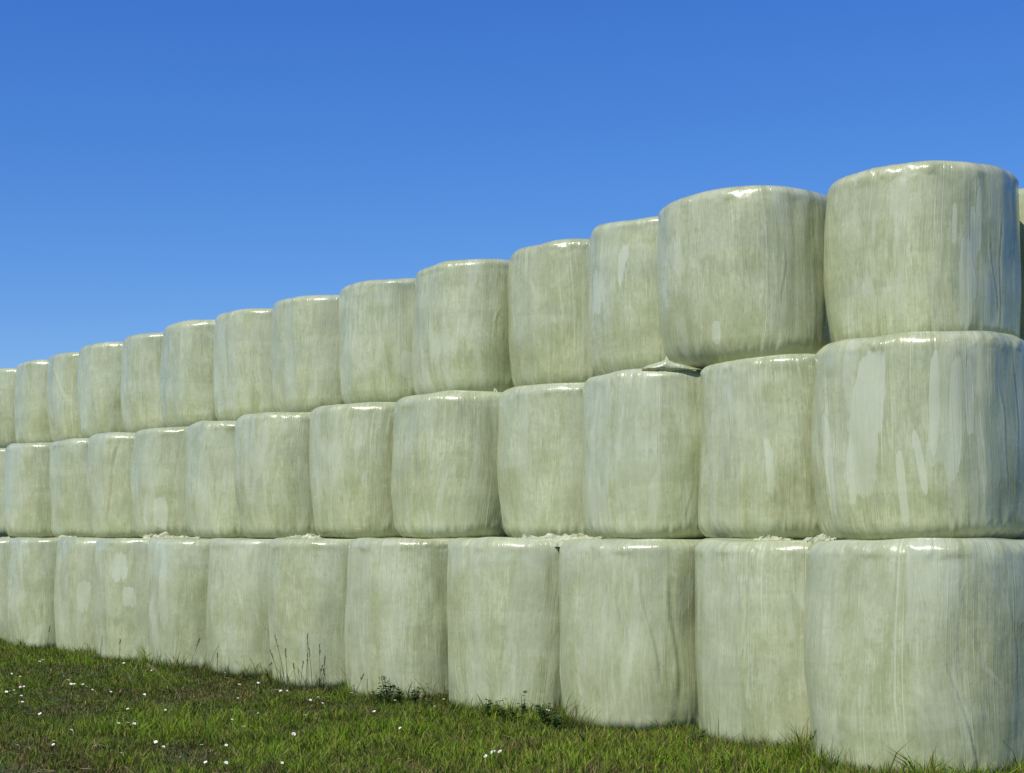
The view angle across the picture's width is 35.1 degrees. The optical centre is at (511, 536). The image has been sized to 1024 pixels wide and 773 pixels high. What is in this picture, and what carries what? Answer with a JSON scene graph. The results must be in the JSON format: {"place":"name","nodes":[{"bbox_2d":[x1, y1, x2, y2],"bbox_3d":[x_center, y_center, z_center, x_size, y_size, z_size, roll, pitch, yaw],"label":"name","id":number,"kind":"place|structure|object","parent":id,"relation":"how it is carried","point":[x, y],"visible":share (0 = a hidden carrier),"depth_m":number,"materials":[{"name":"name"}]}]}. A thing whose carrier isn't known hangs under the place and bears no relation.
{"place":"outdoors","nodes":[
{"label":"outdoors","id":0,"kind":"place"},
{"bbox_2d":[0,634,1023,772],"bbox_3d":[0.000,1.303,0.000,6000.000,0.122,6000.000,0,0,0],"label":"ground","id":1,"kind":"structure","parent":0,"point":[15,770],"depth_m":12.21,"materials":[{"name":"green plant"}]},
{"bbox_2d":[0,537,56,641],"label":"wrapped bale","id":2,"kind":"object","parent":1,"relation":"on","point":[4,544],"visible":0.1,"depth_m":19.79},
{"bbox_2d":[0,448,8,536],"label":"wrapped bale","id":3,"kind":"object","parent":2,"relation":"on","point":[3,533],"visible":0.05,"depth_m":21.45},
{"bbox_2d":[0,368,15,447],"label":"wrapped bale","id":4,"kind":"object","parent":3,"relation":"on","point":[7,408],"visible":0.12,"depth_m":22.93},
{"bbox_2d":[14,359,51,442],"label":"wrapped bale","id":5,"kind":"object","parent":3,"relation":"on","point":[31,416],"visible":0.31,"depth_m":21.99},
{"bbox_2d":[4,442,54,537],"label":"wrapped bale","id":6,"kind":"object","parent":2,"relation":"on","point":[27,509],"visible":0.44,"depth_m":20.42},
{"bbox_2d":[46,352,83,442],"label":"wrapped bale","id":7,"kind":"object","parent":6,"relation":"on","point":[62,402],"visible":0.26,"depth_m":21.02},
{"bbox_2d":[0,536,94,648],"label":"wrapped bale","id":8,"kind":"object","parent":1,"relation":"on","point":[30,617],"visible":0.41,"depth_m":18.86},
{"bbox_2d":[49,438,95,537],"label":"wrapped bale","id":9,"kind":"object","parent":8,"relation":"on","point":[68,481],"visible":0.38,"depth_m":19.53},
{"bbox_2d":[77,341,124,437],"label":"wrapped bale","id":10,"kind":"object","parent":9,"relation":"on","point":[99,385],"visible":0.36,"depth_m":19.97},
{"bbox_2d":[54,535,100,652],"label":"wrapped bale","id":11,"kind":"object","parent":1,"relation":"on","point":[74,594],"visible":0.39,"depth_m":17.96},
{"bbox_2d":[86,432,141,537],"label":"wrapped bale","id":12,"kind":"object","parent":11,"relation":"on","point":[109,495],"visible":0.39,"depth_m":18.49},
{"bbox_2d":[120,332,165,432],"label":"wrapped bale","id":13,"kind":"object","parent":12,"relation":"on","point":[140,385],"visible":0.35,"depth_m":19.04},
{"bbox_2d":[94,538,150,661],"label":"wrapped bale","id":14,"kind":"object","parent":1,"relation":"on","point":[119,576],"visible":0.34,"depth_m":16.90},
{"bbox_2d":[130,427,191,537],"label":"wrapped bale","id":15,"kind":"object","parent":14,"relation":"on","point":[158,478],"visible":0.39,"depth_m":17.46},
{"bbox_2d":[160,319,217,426],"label":"wrapped bale","id":16,"kind":"object","parent":15,"relation":"on","point":[186,380],"visible":0.39,"depth_m":17.94},
{"bbox_2d":[146,664,180,701],"bbox_3d":[-2.762,1.159,12.842,0.275,0.320,0.065,0,0,0],"label":"grass stalk","id":17,"kind":"object","parent":1,"relation":"on","point":[166,680],"depth_m":12.86,"materials":[{"name":"plant"}]},
{"bbox_2d":[143,532,214,669],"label":"wrapped bale","id":18,"kind":"object","parent":1,"relation":"on","point":[176,583],"visible":0.53,"depth_m":15.87},
{"bbox_2d":[186,421,247,538],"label":"wrapped bale","id":19,"kind":"object","parent":18,"relation":"on","point":[211,509],"visible":0.36,"depth_m":16.48},
{"bbox_2d":[213,308,274,420],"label":"wrapped bale","id":20,"kind":"object","parent":19,"relation":"on","point":[242,372],"visible":0.41,"depth_m":16.98},
{"bbox_2d":[189,638,199,674],"bbox_3d":[-3.042,1.141,15.415,0.168,0.354,0.067,0,0,0],"label":"grass stalk","id":21,"kind":"object","parent":1,"relation":"on","point":[193,655],"depth_m":15.39,"materials":[{"name":"green plant"}]},
{"bbox_2d":[206,538,272,677],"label":"wrapped bale","id":22,"kind":"object","parent":1,"relation":"on","point":[237,628],"visible":0.34,"depth_m":14.88},
{"bbox_2d":[234,412,317,538],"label":"wrapped bale","id":23,"kind":"object","parent":22,"relation":"on","point":[272,487],"visible":0.48,"depth_m":15.36},
{"bbox_2d":[272,295,343,411],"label":"wrapped bale","id":24,"kind":"object","parent":23,"relation":"on","point":[305,357],"visible":0.45,"depth_m":15.93},
{"bbox_2d":[273,635,284,686],"bbox_3d":[-1.984,1.069,13.719,0.057,0.491,0.130,0,0,40],"label":"grass stalk","id":25,"kind":"object","parent":1,"relation":"on","point":[281,663],"depth_m":13.74,"materials":[{"name":"green plant"}]},
{"bbox_2d":[285,648,293,691],"bbox_3d":[-1.872,1.124,13.646,0.142,0.381,0.055,0,0,38],"label":"grass stalk","id":26,"kind":"object","parent":1,"relation":"on","point":[286,668],"depth_m":13.65,"materials":[{"name":"green plant"}]},
{"bbox_2d":[297,634,308,688],"bbox_3d":[-1.734,1.056,13.412,0.123,0.516,0.047,0,0,16],"label":"grass stalk","id":27,"kind":"object","parent":1,"relation":"on","point":[307,653],"depth_m":13.40,"materials":[{"name":"green plant"}]},
{"bbox_2d":[268,533,353,688],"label":"wrapped bale","id":28,"kind":"object","parent":1,"relation":"on","point":[307,580],"visible":0.51,"depth_m":13.82},
{"bbox_2d":[309,402,403,538],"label":"wrapped bale","id":29,"kind":"object","parent":28,"relation":"on","point":[350,457],"visible":0.51,"depth_m":14.36},
{"bbox_2d":[339,278,415,403],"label":"wrapped bale","id":30,"kind":"object","parent":29,"relation":"on","point":[375,335],"visible":0.41,"depth_m":14.96},
{"bbox_2d":[308,647,317,689],"bbox_3d":[-1.631,1.116,13.448,0.120,0.396,0.056,0,0,0],"label":"grass stalk","id":31,"kind":"object","parent":1,"relation":"on","point":[310,665],"depth_m":13.45,"materials":[{"name":"green plant"}]},
{"bbox_2d":[323,655,326,694],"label":"grass stalk","id":32,"kind":"object","parent":1,"relation":"on","point":[324,671],"depth_m":13.16,"materials":[{"name":"green plant"}]},
{"bbox_2d":[371,686,383,700],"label":"leafy weed","id":33,"kind":"object","parent":1,"relation":"on","point":[380,696],"visible":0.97,"depth_m":12.60,"materials":[{"name":"green plant"}]},
{"bbox_2d":[378,676,396,704],"bbox_3d":[-0.963,1.196,12.518,0.144,0.227,0.110,0,0,-11],"label":"leafy weed","id":34,"kind":"object","parent":1,"relation":"on","point":[388,692],"visible":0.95,"depth_m":12.51,"materials":[{"name":"green plant"}]},
{"bbox_2d":[389,687,403,703],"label":"leafy weed","id":35,"kind":"object","parent":1,"relation":"on","point":[398,697],"visible":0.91,"depth_m":12.40,"materials":[{"name":"green plant"}]},
{"bbox_2d":[345,538,455,701],"bbox_3d":[-0.700,0.667,13.389,1.242,1.332,1.294,0,0,-35],"label":"wrapped bale","id":36,"kind":"object","parent":1,"relation":"on","point":[396,630],"visible":0.59,"depth_m":12.77},
{"bbox_2d":[391,390,508,538],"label":"wrapped bale","id":37,"kind":"object","parent":36,"relation":"on","point":[444,482],"visible":0.59,"depth_m":13.34},
{"bbox_2d":[411,259,513,394],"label":"wrapped bale","id":38,"kind":"object","parent":37,"relation":"on","point":[460,339],"visible":0.53,"depth_m":13.95},
{"bbox_2d":[410,687,422,704],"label":"leafy weed","id":39,"kind":"object","parent":1,"relation":"on","point":[414,696],"visible":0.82,"depth_m":12.20,"materials":[{"name":"green plant"}]},
{"bbox_2d":[416,699,432,706],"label":"leafy weed","id":40,"kind":"object","parent":1,"relation":"on","point":[428,701],"visible":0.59,"depth_m":12.12,"materials":[{"name":"green plant"}]},
{"bbox_2d":[483,699,492,715],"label":"leafy weed","id":41,"kind":"object","parent":1,"relation":"on","point":[490,703],"visible":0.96,"depth_m":11.44,"materials":[{"name":"green plant"}]},
{"bbox_2d":[494,700,509,721],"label":"leafy weed","id":42,"kind":"object","parent":1,"relation":"on","point":[502,712],"visible":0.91,"depth_m":11.31,"materials":[{"name":"green plant"}]},
{"bbox_2d":[447,534,561,713],"bbox_3d":[0.171,0.656,12.377,1.224,1.346,1.302,0,0,-34],"label":"wrapped bale","id":43,"kind":"object","parent":1,"relation":"on","point":[503,619],"visible":0.52,"depth_m":11.79},
{"bbox_2d":[493,382,590,537],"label":"wrapped bale","id":44,"kind":"object","parent":43,"relation":"on","point":[539,462],"visible":0.44,"depth_m":12.46},
{"bbox_2d":[508,238,595,386],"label":"wrapped bale","id":45,"kind":"object","parent":44,"relation":"on","point":[548,311],"visible":0.48,"depth_m":13.10},
{"bbox_2d":[505,709,516,721],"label":"leafy weed","id":46,"kind":"object","parent":1,"relation":"on","point":[511,711],"visible":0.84,"depth_m":11.23,"materials":[{"name":"green plant"}]},
{"bbox_2d":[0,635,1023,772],"bbox_3d":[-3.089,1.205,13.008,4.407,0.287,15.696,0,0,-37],"label":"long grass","id":47,"kind":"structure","parent":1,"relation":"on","point":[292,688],"depth_m":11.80,"materials":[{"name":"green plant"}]},
{"bbox_2d":[517,690,527,722],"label":"leafy weed","id":48,"kind":"object","parent":1,"relation":"on","point":[523,706],"visible":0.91,"depth_m":11.12,"materials":[{"name":"green plant"}]},
{"bbox_2d":[534,703,556,727],"bbox_3d":[0.224,1.214,10.930,0.174,0.188,0.102,0,0,-26],"label":"leafy weed","id":49,"kind":"object","parent":1,"relation":"on","point":[545,720],"visible":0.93,"depth_m":10.92,"materials":[{"name":"green plant"}]},
{"bbox_2d":[550,714,566,729],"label":"leafy weed","id":50,"kind":"object","parent":1,"relation":"on","point":[555,722],"visible":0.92,"depth_m":10.81,"materials":[{"name":"green plant"}]},
{"bbox_2d":[538,532,701,732],"bbox_3d":[0.872,0.647,11.494,1.241,1.359,1.668,-1,0,-37],"label":"wrapped bale","id":51,"kind":"object","parent":1,"relation":"on","point":[627,628],"visible":0.6,"depth_m":10.72},
{"bbox_2d":[582,356,707,538],"bbox_3d":[1.163,-0.614,11.912,1.241,1.287,1.284,0,0,-35],"label":"wrapped bale","id":52,"kind":"object","parent":51,"relation":"on","point":[641,438],"visible":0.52,"depth_m":11.33},
{"bbox_2d":[588,216,665,375],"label":"wrapped bale","id":53,"kind":"object","parent":52,"relation":"on","point":[624,331],"visible":0.43,"depth_m":12.16},
{"bbox_2d":[657,185,830,368],"bbox_3d":[1.715,-1.771,11.533,1.213,1.212,1.244,0,0,-39],"label":"wrapped bale","id":54,"kind":"object","parent":52,"relation":"on","point":[739,272],"visible":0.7,"depth_m":10.98},
{"bbox_2d":[687,730,705,743],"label":"leafy weed","id":55,"kind":"object","parent":1,"relation":"on","point":[695,737],"visible":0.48,"depth_m":9.83,"materials":[{"name":"green plant"}]},
{"bbox_2d":[694,535,811,747],"bbox_3d":[1.834,0.657,10.324,1.241,1.340,1.315,-1,0,-39],"label":"wrapped bale","id":56,"kind":"object","parent":1,"relation":"on","point":[749,620],"visible":0.52,"depth_m":9.85},
{"bbox_2d":[698,354,821,539],"bbox_3d":[1.906,-0.571,10.968,1.232,1.205,1.223,0,0,-34],"label":"wrapped bale","id":57,"kind":"object","parent":56,"relation":"on","point":[755,476],"visible":0.52,"depth_m":10.43},
{"bbox_2d":[803,533,1023,772],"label":"wrapped bale","id":58,"kind":"object","parent":1,"relation":"on","point":[919,640],"visible":0.96,"depth_m":8.64},
{"bbox_2d":[811,331,1023,539],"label":"wrapped bale","id":59,"kind":"object","parent":58,"relation":"on","point":[917,434],"visible":0.88,"depth_m":9.37},
{"bbox_2d":[823,160,1021,342],"bbox_3d":[2.725,-1.773,10.775,1.209,1.218,1.246,0,0,-39],"label":"wrapped bale","id":60,"kind":"object","parent":59,"relation":"on","point":[928,245],"visible":0.91,"depth_m":10.25},
{"bbox_2d":[0,0,1023,367],"label":"sky","id":61,"kind":"structure","parent":0,"point":[164,163],"materials":[{"name":"blue"}]},
{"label":"wrapped bale","id":62,"kind":"object","parent":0,"visible":0},
{"bbox_2d":[1019,188,1023,339],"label":"wrapped bale","id":63,"kind":"object","parent":62,"relation":"on","point":[1021,203],"visible":0.04,"depth_m":10.96}
]}

